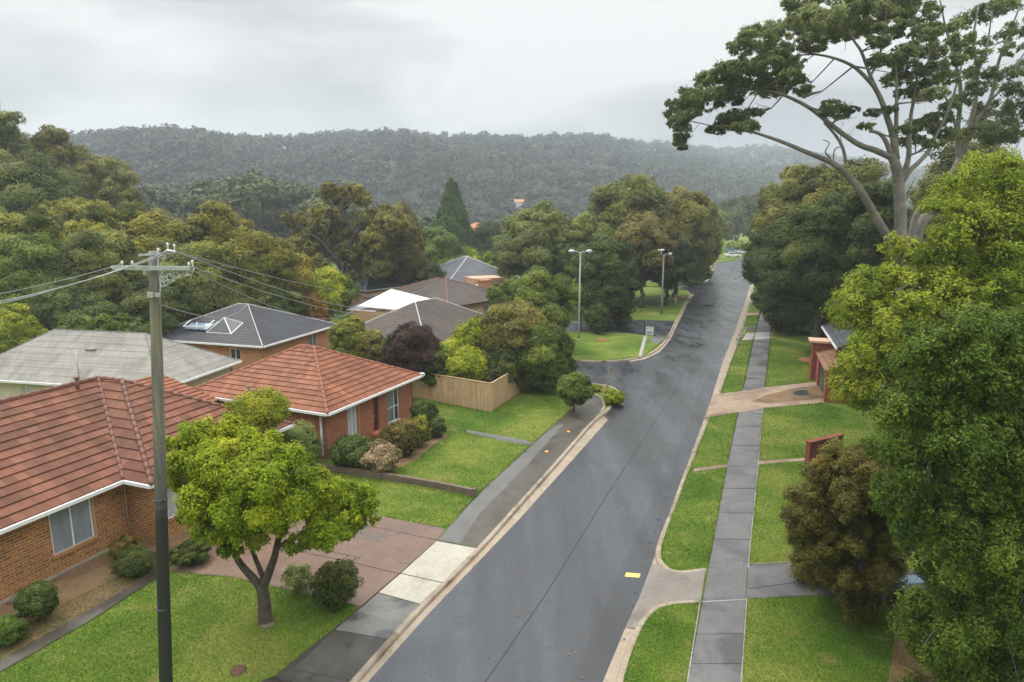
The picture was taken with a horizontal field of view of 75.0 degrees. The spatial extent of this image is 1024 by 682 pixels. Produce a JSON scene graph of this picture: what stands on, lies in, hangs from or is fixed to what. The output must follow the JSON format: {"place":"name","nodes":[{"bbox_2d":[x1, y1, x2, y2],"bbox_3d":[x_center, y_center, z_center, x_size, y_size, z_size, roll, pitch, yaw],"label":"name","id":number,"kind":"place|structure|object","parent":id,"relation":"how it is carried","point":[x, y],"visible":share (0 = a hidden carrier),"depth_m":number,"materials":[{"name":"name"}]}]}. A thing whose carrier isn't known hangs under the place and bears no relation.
{"place":"outdoors","nodes":[
{"label":"outdoors","id":0,"kind":"place"},
{"bbox_2d":[170,514,444,605],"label":"driveway","id":1,"kind":"structure","parent":0,"point":[389,550],"depth_m":25.48,"materials":[{"name":"pink concrete"}]},
{"bbox_2d":[275,540,476,680],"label":"footpath","id":2,"kind":"structure","parent":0,"point":[297,661],"depth_m":20.57,"materials":[{"name":"concrete"}]},
{"bbox_2d":[294,630,386,679],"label":"footpath slab","id":3,"kind":"structure","parent":2,"relation":"on","point":[341,655],"depth_m":19.77,"materials":[{"name":"concrete"}]},
{"bbox_2d":[336,593,418,638],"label":"footpath slab","id":4,"kind":"structure","parent":2,"relation":"on","point":[380,615],"depth_m":21.63,"materials":[{"name":"concrete"}]},
{"bbox_2d":[379,574,440,603],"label":"footpath slab","id":5,"kind":"structure","parent":2,"relation":"on","point":[412,588],"depth_m":23.30,"materials":[{"name":"beige concrete"}]},
{"bbox_2d":[402,541,475,581],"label":"footpath slab","id":6,"kind":"structure","parent":2,"relation":"on","point":[439,561],"depth_m":25.10,"materials":[{"name":"beige concrete"}]},
{"bbox_2d":[364,298,484,359],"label":"brick house","id":7,"kind":"structure","parent":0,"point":[440,317],"depth_m":56.38,"materials":[{"name":"beige tile"}]},
{"bbox_2d":[0,248,1011,681],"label":"lawn","id":8,"kind":"structure","parent":0,"point":[386,512],"depth_m":22.09,"materials":[{"name":"green plant"}]},
{"bbox_2d":[0,105,44,164],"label":"eucalypt","id":9,"kind":"object","parent":8,"relation":"on","point":[9,132],"visible":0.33,"depth_m":94.30,"materials":[{"name":"green plant"}]},
{"bbox_2d":[0,302,45,353],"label":"broad tree","id":10,"kind":"object","parent":8,"relation":"on","point":[17,321],"visible":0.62,"depth_m":50.05,"materials":[{"name":"green plant"}]},
{"bbox_2d":[0,227,81,306],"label":"broad tree","id":11,"kind":"object","parent":8,"relation":"on","point":[27,261],"visible":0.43,"depth_m":57.26,"materials":[{"name":"green plant"}]},
{"bbox_2d":[0,139,87,215],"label":"eucalypt","id":12,"kind":"object","parent":8,"relation":"on","point":[23,187],"visible":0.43,"depth_m":82.35,"materials":[{"name":"green plant"}]},
{"bbox_2d":[8,124,112,203],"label":"eucalypt","id":13,"kind":"object","parent":8,"relation":"on","point":[63,153],"visible":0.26,"depth_m":98.94,"materials":[{"name":"green plant"}]},
{"bbox_2d":[25,276,106,330],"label":"broad tree","id":14,"kind":"object","parent":8,"relation":"on","point":[47,308],"visible":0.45,"depth_m":53.92,"materials":[{"name":"green plant"}]},
{"bbox_2d":[0,572,155,671],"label":"garden edging","id":15,"kind":"object","parent":8,"relation":"on","point":[12,659],"visible":0.82,"depth_m":21.13,"materials":[{"name":"concrete"}]},
{"bbox_2d":[51,301,133,331],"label":"broad tree","id":16,"kind":"object","parent":8,"relation":"on","point":[110,316],"visible":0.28,"depth_m":51.42,"materials":[{"name":"green plant"}]},
{"bbox_2d":[0,533,200,658],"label":"garden bed","id":17,"kind":"object","parent":8,"relation":"on","point":[76,583],"visible":0.59,"depth_m":23.31,"materials":[{"name":"brown soil"}]},
{"bbox_2d":[6,578,59,620],"bbox_3d":[-15.232,8.407,21.337,1.379,1.558,1.236,8,13,35],"label":"shrub","id":18,"kind":"object","parent":17,"relation":"on","point":[39,599],"visible":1,"depth_m":21.08,"materials":[{"name":"green plant"}]},
{"bbox_2d":[108,545,155,578],"bbox_3d":[-13.648,8.042,24.192,1.594,1.194,1.495,0,11,0],"label":"shrub","id":19,"kind":"object","parent":17,"relation":"on","point":[133,562],"visible":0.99,"depth_m":23.84,"materials":[{"name":"green plant"}]},
{"bbox_2d":[0,329,241,398],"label":"rendered house","id":20,"kind":"structure","parent":8,"relation":"on","point":[39,362],"depth_m":42.29,"materials":[{"name":"grey"}]},
{"bbox_2d":[0,375,293,604],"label":"brick house","id":21,"kind":"structure","parent":8,"relation":"on","point":[76,474],"depth_m":25.90,"materials":[{"name":"ceramic"}]},
{"bbox_2d":[48,498,98,560],"bbox_3d":[-16.211,6.851,24.563,0.200,1.773,1.757,4,12,21],"label":"window","id":22,"kind":"structure","parent":21,"relation":"in","point":[72,525],"depth_m":24.57,"materials":[{"name":"glass"}]},
{"bbox_2d":[111,243,194,681],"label":"power pole","id":23,"kind":"object","parent":8,"relation":"on","point":[160,500],"visible":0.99,"depth_m":16.16,"materials":[{"name":"wood"}]},
{"bbox_2d":[120,273,207,334],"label":"broad tree","id":24,"kind":"object","parent":8,"relation":"on","point":[176,294],"visible":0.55,"depth_m":55.23,"materials":[{"name":"green plant"}]},
{"bbox_2d":[169,539,211,564],"bbox_3d":[-12.144,7.947,25.053,1.625,1.059,1.532,0,11,0],"label":"shrub","id":25,"kind":"object","parent":8,"relation":"on","point":[187,553],"visible":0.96,"depth_m":24.81,"materials":[{"name":"green plant"}]},
{"bbox_2d":[162,303,336,371],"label":"brick house","id":26,"kind":"structure","parent":8,"relation":"on","point":[248,334],"depth_m":54.37,"materials":[{"name":"grey tile"}]},
{"bbox_2d":[217,382,293,438],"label":"tree","id":27,"kind":"object","parent":8,"relation":"on","point":[264,408],"visible":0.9,"depth_m":29.68,"materials":[{"name":"green plant"}]},
{"bbox_2d":[165,411,382,624],"bbox_3d":[-7.585,5.812,20.945,7.233,7.130,5.341,0,11,0],"label":"street tree","id":28,"kind":"object","parent":8,"relation":"on","point":[250,487],"visible":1,"depth_m":19.60,"materials":[{"name":"green plant"}]},
{"bbox_2d":[133,344,424,459],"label":"brick house","id":29,"kind":"structure","parent":8,"relation":"on","point":[333,395],"depth_m":38.12,"materials":[{"name":"orange ceramic"}]},
{"bbox_2d":[281,419,325,464],"bbox_3d":[-11.110,5.332,33.867,3.067,2.859,3.238,0,11,0],"label":"shrub","id":30,"kind":"object","parent":8,"relation":"on","point":[303,432],"visible":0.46,"depth_m":33.44,"materials":[{"name":"green plant"}]},
{"bbox_2d":[304,556,364,612],"bbox_3d":[-5.894,8.151,22.245,1.965,1.716,1.660,0,11,0],"label":"shrub","id":31,"kind":"object","parent":8,"relation":"on","point":[337,580],"visible":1,"depth_m":21.83,"materials":[{"name":"green plant"}]},
{"bbox_2d":[327,315,366,356],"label":"tree","id":32,"kind":"object","parent":8,"relation":"on","point":[345,333],"visible":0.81,"depth_m":51.65,"materials":[{"name":"green plant"}]},
{"bbox_2d":[311,463,476,496],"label":"retaining wall","id":33,"kind":"structure","parent":8,"relation":"on","point":[450,487],"depth_m":32.41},
{"bbox_2d":[379,321,442,373],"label":"plum tree","id":34,"kind":"object","parent":8,"relation":"on","point":[411,347],"visible":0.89,"depth_m":45.71,"materials":[{"name":"purple plant"}]},
{"bbox_2d":[395,433,447,467],"bbox_3d":[-5.877,5.902,37.642,3.137,0.001,9.234,4,12,22],"label":"garden bed","id":35,"kind":"object","parent":8,"relation":"on","point":[404,459],"visible":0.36,"depth_m":36.55,"materials":[{"name":"soil"}]},
{"bbox_2d":[327,432,375,469],"bbox_3d":[-8.174,5.738,34.083,2.568,2.161,2.607,-5,12,-25],"label":"shrub","id":36,"kind":"object","parent":35,"relation":"on","point":[346,450],"visible":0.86,"depth_m":33.46,"materials":[{"name":"green plant"}]},
{"bbox_2d":[359,433,402,473],"bbox_3d":[-6.589,5.758,33.585,2.176,2.141,2.204,7,13,34],"label":"shrub","id":37,"kind":"object","parent":35,"relation":"on","point":[382,456],"visible":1,"depth_m":33.04,"materials":[{"name":"beige plant"}]},
{"bbox_2d":[377,417,420,454],"bbox_3d":[-6.187,5.249,36.225,2.341,2.143,2.268,0,11,0],"label":"shrub","id":38,"kind":"object","parent":35,"relation":"on","point":[403,435],"visible":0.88,"depth_m":35.64,"materials":[{"name":"green plant"}]},
{"bbox_2d":[437,335,489,383],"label":"tree","id":39,"kind":"object","parent":8,"relation":"on","point":[466,362],"visible":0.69,"depth_m":46.79,"materials":[{"name":"green plant"}]},
{"bbox_2d":[412,373,519,411],"bbox_3d":[-4.277,2.765,48.710,10.313,2.000,5.286,7,13,32],"label":"paling fence","id":40,"kind":"object","parent":8,"relation":"on","point":[496,393],"visible":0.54,"depth_m":45.42,"materials":[{"name":"beige wood"}]},
{"bbox_2d":[480,346,526,383],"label":"tree","id":41,"kind":"object","parent":8,"relation":"on","point":[500,365],"visible":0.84,"depth_m":46.86,"materials":[{"name":"green plant"}]},
{"bbox_2d":[473,288,547,356],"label":"tree","id":42,"kind":"object","parent":8,"relation":"on","point":[508,323],"visible":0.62,"depth_m":47.73,"materials":[{"name":"green plant"}]},
{"bbox_2d":[511,303,580,390],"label":"tree","id":43,"kind":"object","parent":8,"relation":"on","point":[546,357],"visible":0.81,"depth_m":47.20,"materials":[{"name":"green plant"}]},
{"bbox_2d":[556,371,596,411],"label":"round tree","id":44,"kind":"object","parent":8,"relation":"on","point":[573,388],"visible":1,"depth_m":42.99,"materials":[{"name":"green plant"}]},
{"bbox_2d":[273,242,743,286],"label":"lawn","id":45,"kind":"structure","parent":0,"point":[722,257],"depth_m":184.36,"materials":[{"name":"green plant"}]},
{"bbox_2d":[428,177,476,247],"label":"cypress tree","id":46,"kind":"object","parent":45,"relation":"on","point":[452,213],"visible":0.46,"depth_m":155.34,"materials":[{"name":"green plant"}]},
{"bbox_2d":[329,289,688,361],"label":"corner lawn","id":47,"kind":"structure","parent":0,"point":[616,346],"depth_m":70.91,"materials":[{"name":"green plant"}]},
{"bbox_2d":[110,200,197,265],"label":"domed tree","id":48,"kind":"object","parent":47,"relation":"on","point":[140,222],"visible":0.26,"depth_m":69.05,"materials":[{"name":"green plant"}]},
{"bbox_2d":[174,199,254,248],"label":"domed tree","id":49,"kind":"object","parent":47,"relation":"on","point":[217,222],"visible":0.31,"depth_m":71.57,"materials":[{"name":"green plant"}]},
{"bbox_2d":[304,265,361,315],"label":"broad tree","id":50,"kind":"object","parent":47,"relation":"on","point":[333,279],"visible":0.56,"depth_m":71.21,"materials":[{"name":"green plant"}]},
{"bbox_2d":[279,180,418,311],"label":"gum tree","id":51,"kind":"object","parent":47,"relation":"on","point":[314,229],"visible":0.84,"depth_m":85.35,"materials":[{"name":"green plant"}]},
{"bbox_2d":[346,195,429,280],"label":"tree","id":52,"kind":"object","parent":47,"relation":"on","point":[406,258],"visible":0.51,"depth_m":88.04,"materials":[{"name":"green plant"}]},
{"bbox_2d":[346,289,429,322],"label":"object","id":53,"kind":"structure","parent":47,"relation":"on","point":[386,300],"depth_m":72.06,"materials":[{"name":"metal"}]},
{"bbox_2d":[363,277,490,312],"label":"house","id":54,"kind":"structure","parent":47,"relation":"on","point":[468,296],"depth_m":78.20,"materials":[{"name":"beige tile"}]},
{"bbox_2d":[422,226,469,265],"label":"broad tree","id":55,"kind":"object","parent":47,"relation":"on","point":[442,247],"visible":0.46,"depth_m":105.00,"materials":[{"name":"green plant"}]},
{"bbox_2d":[440,256,519,286],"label":"brick house","id":56,"kind":"structure","parent":47,"relation":"on","point":[459,269],"depth_m":99.04,"materials":[{"name":"tile"}]},
{"bbox_2d":[482,265,578,331],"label":"domed tree","id":57,"kind":"object","parent":47,"relation":"on","point":[539,287],"visible":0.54,"depth_m":60.07,"materials":[{"name":"green plant"}]},
{"bbox_2d":[495,199,574,279],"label":"broad tree","id":58,"kind":"object","parent":47,"relation":"on","point":[528,242],"visible":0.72,"depth_m":84.95,"materials":[{"name":"green plant"}]},
{"bbox_2d":[552,210,616,310],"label":"broad tree","id":59,"kind":"object","parent":47,"relation":"on","point":[583,229],"visible":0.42,"depth_m":83.19,"materials":[{"name":"green plant"}]},
{"bbox_2d":[567,233,644,313],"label":"broad tree","id":60,"kind":"object","parent":47,"relation":"on","point":[609,269],"visible":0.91,"depth_m":72.65,"materials":[{"name":"green plant"}]},
{"bbox_2d":[584,170,678,239],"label":"gum tree","id":61,"kind":"object","parent":47,"relation":"on","point":[616,203],"visible":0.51,"depth_m":95.86,"materials":[{"name":"green plant"}]},
{"bbox_2d":[613,211,677,307],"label":"gum tree","id":62,"kind":"object","parent":47,"relation":"on","point":[645,236],"visible":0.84,"depth_m":88.36,"materials":[{"name":"green plant"}]},
{"bbox_2d":[636,228,698,304],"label":"broad tree","id":63,"kind":"object","parent":47,"relation":"on","point":[680,268],"visible":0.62,"depth_m":91.56,"materials":[{"name":"green plant"}]},
{"bbox_2d":[661,185,716,296],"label":"gum tree","id":64,"kind":"object","parent":47,"relation":"on","point":[694,221],"visible":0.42,"depth_m":98.47,"materials":[{"name":"green plant"}]},
{"bbox_2d":[0,0,1023,166],"label":"sky","id":65,"kind":"structure","parent":0,"point":[529,68],"materials":[{"name":"white"}]},
{"bbox_2d":[437,395,602,546],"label":"footpath","id":66,"kind":"structure","parent":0,"point":[499,507],"depth_m":33.73,"materials":[{"name":"grey concrete"}]},
{"bbox_2d":[439,424,562,542],"bbox_3d":[0.102,6.564,34.176,1.025,0.001,16.216,4,11,19],"label":"footpath patch","id":67,"kind":"object","parent":66,"relation":"on","point":[458,529],"visible":1,"depth_m":31.31,"materials":[{"name":"concrete"}]},
{"bbox_2d":[139,142,921,237],"bbox_3d":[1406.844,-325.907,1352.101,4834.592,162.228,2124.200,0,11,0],"label":"hills","id":68,"kind":"structure","parent":0,"point":[414,195],"depth_m":507.95,"materials":[{"name":"plant"}]},
{"bbox_2d":[17,123,930,235],"bbox_3d":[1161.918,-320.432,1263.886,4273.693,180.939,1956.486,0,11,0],"label":"hill forest","id":69,"kind":"object","parent":68,"relation":"on","point":[144,151],"visible":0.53,"depth_m":521.09,"materials":[{"name":"green plant"}]},
{"bbox_2d":[368,257,749,681],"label":"road","id":70,"kind":"structure","parent":0,"point":[448,645],"depth_m":26.86,"materials":[{"name":"grey asphalt"}]},
{"bbox_2d":[350,404,611,681],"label":"kerb","id":71,"kind":"structure","parent":70,"relation":"on","point":[372,661],"depth_m":24.32,"materials":[{"name":"concrete"}]},
{"bbox_2d":[361,416,607,681],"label":"gutter","id":72,"kind":"object","parent":70,"relation":"on","point":[585,439],"visible":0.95,"depth_m":27.36,"materials":[{"name":"concrete"}]},
{"bbox_2d":[573,343,724,679],"bbox_3d":[11.941,4.920,43.307,1.098,0.001,53.707,4,12,21],"label":"asphalt patch","id":73,"kind":"object","parent":70,"relation":"on","point":[605,638],"visible":1,"depth_m":25.68,"materials":[{"name":"grey asphalt"}]},
{"bbox_2d":[603,284,752,681],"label":"gutter","id":74,"kind":"object","parent":70,"relation":"on","point":[611,675],"visible":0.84,"depth_m":36.84,"materials":[{"name":"concrete"}]},
{"bbox_2d":[565,320,673,335],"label":"side road","id":75,"kind":"structure","parent":0,"point":[662,328],"depth_m":76.45,"materials":[{"name":"asphalt"}]},
{"bbox_2d":[625,564,661,627],"bbox_3d":[4.730,8.746,23.084,0.611,0.100,4.289,5,12,22],"label":"driveway apron","id":76,"kind":"object","parent":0,"point":[644,605],"visible":1,"depth_m":22.87,"materials":[{"name":"concrete"}]},
{"bbox_2d":[652,566,704,607],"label":"driveway","id":77,"kind":"structure","parent":0,"point":[672,586],"depth_m":23.43,"materials":[{"name":"concrete"}]},
{"bbox_2d":[643,233,750,289],"bbox_3d":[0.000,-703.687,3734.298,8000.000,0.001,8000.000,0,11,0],"label":"ground","id":78,"kind":"structure","parent":0,"point":[745,239],"depth_m":300.54,"materials":[{"name":"green plant"}]},
{"bbox_2d":[6,196,129,250],"bbox_3d":[-43.925,-7.192,67.891,11.119,15.031,12.076,0,11,0],"label":"domed tree","id":79,"kind":"object","parent":78,"relation":"on","point":[63,219],"visible":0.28,"depth_m":64.83,"materials":[{"name":"green plant"}]},
{"bbox_2d":[48,224,147,312],"bbox_3d":[-38.516,-4.835,62.865,9.354,12.102,8.988,0,11,0],"label":"broad tree","id":80,"kind":"object","parent":78,"relation":"on","point":[86,251],"visible":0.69,"depth_m":60.40,"materials":[{"name":"green plant"}]},
{"bbox_2d":[97,163,146,215],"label":"eucalypt","id":81,"kind":"object","parent":78,"relation":"on","point":[118,189],"visible":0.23,"depth_m":95.16,"materials":[{"name":"green plant"}]},
{"bbox_2d":[140,227,241,315],"bbox_3d":[-30.119,-4.890,63.051,9.652,11.965,10.182,-10,15,-43],"label":"broad tree","id":82,"kind":"object","parent":78,"relation":"on","point":[207,294],"visible":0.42,"depth_m":60.71,"materials":[{"name":"green plant"}]},
{"bbox_2d":[216,224,317,298],"bbox_3d":[-25.234,-5.670,67.300,11.009,12.102,9.800,0,11,0],"label":"domed tree","id":83,"kind":"object","parent":78,"relation":"on","point":[260,252],"visible":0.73,"depth_m":64.03,"materials":[{"name":"green plant"}]},
{"bbox_2d":[257,283,312,315],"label":"broad tree","id":84,"kind":"object","parent":78,"relation":"on","point":[291,306],"visible":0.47,"depth_m":63.32,"materials":[{"name":"green plant"}]},
{"bbox_2d":[131,168,572,252],"bbox_3d":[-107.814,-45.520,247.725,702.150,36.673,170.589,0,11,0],"label":"distant forest","id":85,"kind":"object","parent":78,"relation":"on","point":[259,200],"visible":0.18,"depth_m":183.97,"materials":[{"name":"green plant"}]},
{"bbox_2d":[719,197,757,240],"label":"broad tree","id":86,"kind":"object","parent":78,"relation":"on","point":[739,210],"visible":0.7,"depth_m":244.62,"materials":[{"name":"green plant"}]},
{"bbox_2d":[710,382,823,416],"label":"driveway","id":87,"kind":"structure","parent":0,"point":[734,402],"depth_m":46.65,"materials":[{"name":"concrete"}]},
{"bbox_2d":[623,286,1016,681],"bbox_3d":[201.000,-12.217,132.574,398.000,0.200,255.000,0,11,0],"label":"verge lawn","id":88,"kind":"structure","parent":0,"point":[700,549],"depth_m":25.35,"materials":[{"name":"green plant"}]},
{"bbox_2d":[689,316,769,672],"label":"footpath","id":89,"kind":"structure","parent":88,"relation":"on","point":[729,512],"depth_m":29.23,"materials":[{"name":"concrete"}]},
{"bbox_2d":[688,664,741,681],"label":"footpath slab","id":90,"kind":"structure","parent":89,"relation":"on","point":[714,673],"depth_m":19.00,"materials":[{"name":"concrete"}]},
{"bbox_2d":[691,634,743,662],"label":"footpath slab","id":91,"kind":"structure","parent":89,"relation":"on","point":[718,648],"depth_m":20.09,"materials":[{"name":"concrete"}]},
{"bbox_2d":[697,599,745,633],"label":"footpath slab","id":92,"kind":"structure","parent":89,"relation":"on","point":[722,617],"depth_m":21.63,"materials":[{"name":"concrete"}]},
{"bbox_2d":[703,568,746,598],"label":"footpath slab","id":93,"kind":"structure","parent":89,"relation":"on","point":[726,583],"depth_m":23.61,"materials":[{"name":"concrete"}]},
{"bbox_2d":[709,539,749,567],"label":"footpath slab","id":94,"kind":"structure","parent":89,"relation":"on","point":[728,553],"depth_m":25.69,"materials":[{"name":"concrete"}]},
{"bbox_2d":[714,513,752,538],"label":"footpath slab","id":95,"kind":"structure","parent":89,"relation":"on","point":[733,525],"depth_m":27.91,"materials":[{"name":"concrete"}]},
{"bbox_2d":[740,215,790,329],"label":"broad tree","id":96,"kind":"object","parent":88,"relation":"on","point":[758,241],"visible":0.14,"depth_m":73.36,"materials":[{"name":"green plant"}]},
{"bbox_2d":[747,259,824,332],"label":"broad tree","id":97,"kind":"object","parent":88,"relation":"on","point":[787,311],"visible":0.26,"depth_m":70.13,"materials":[{"name":"green plant"}]},
{"bbox_2d":[749,162,836,248],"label":"eucalypt","id":98,"kind":"object","parent":88,"relation":"on","point":[799,182],"visible":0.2,"depth_m":79.82,"materials":[{"name":"green plant"}]},
{"bbox_2d":[752,190,878,352],"bbox_3d":[28.701,-6.057,60.978,11.550,15.088,12.058,8,14,37],"label":"broad tree","id":99,"kind":"object","parent":88,"relation":"on","point":[801,250],"visible":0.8,"depth_m":58.25,"materials":[{"name":"green plant"}]},
{"bbox_2d":[662,0,978,294],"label":"gum tree","id":100,"kind":"object","parent":88,"relation":"on","point":[808,23],"visible":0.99,"depth_m":42.41,"materials":[{"name":"green plant"}]},
{"bbox_2d":[808,312,881,405],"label":"brick house","id":101,"kind":"structure","parent":88,"relation":"on","point":[823,352],"depth_m":50.79,"materials":[{"name":"red brick"}]},
{"bbox_2d":[802,154,891,209],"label":"eucalypt","id":102,"kind":"object","parent":88,"relation":"on","point":[833,181],"visible":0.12,"depth_m":68.94,"materials":[{"name":"green plant"}]},
{"bbox_2d":[777,434,921,625],"bbox_3d":[11.247,6.675,22.579,4.532,7.965,7.760,8,14,37],"label":"bronze tree","id":103,"kind":"object","parent":88,"relation":"on","point":[837,528],"visible":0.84,"depth_m":20.43,"materials":[{"name":"brown plant"}]},
{"bbox_2d":[822,178,925,304],"bbox_3d":[31.178,-6.038,58.321,8.283,16.265,8.883,0,11,0],"label":"broad tree","id":104,"kind":"object","parent":88,"relation":"on","point":[866,231],"visible":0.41,"depth_m":55.85,"materials":[{"name":"green plant"}]},
{"bbox_2d":[819,143,1023,466],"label":"broad tree","id":105,"kind":"object","parent":88,"relation":"on","point":[988,228],"visible":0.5,"depth_m":27.06,"materials":[{"name":"green plant"}]},
{"bbox_2d":[855,297,1023,681],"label":"feathery tree","id":106,"kind":"object","parent":88,"relation":"on","point":[945,628],"visible":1,"depth_m":14.24,"materials":[{"name":"green plant"}]},
{"bbox_2d":[906,136,1023,284],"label":"broad tree","id":107,"kind":"object","parent":88,"relation":"on","point":[947,154],"visible":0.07,"depth_m":68.73,"materials":[{"name":"green plant"}]},
{"bbox_2d":[908,0,1023,289],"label":"gum tree","id":108,"kind":"object","parent":88,"relation":"on","point":[992,132],"visible":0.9,"depth_m":48.75,"materials":[{"name":"green plant"}]},
{"bbox_2d":[747,562,944,599],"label":"driveway","id":109,"kind":"structure","parent":0,"point":[765,575],"depth_m":23.56,"materials":[{"name":"concrete"}]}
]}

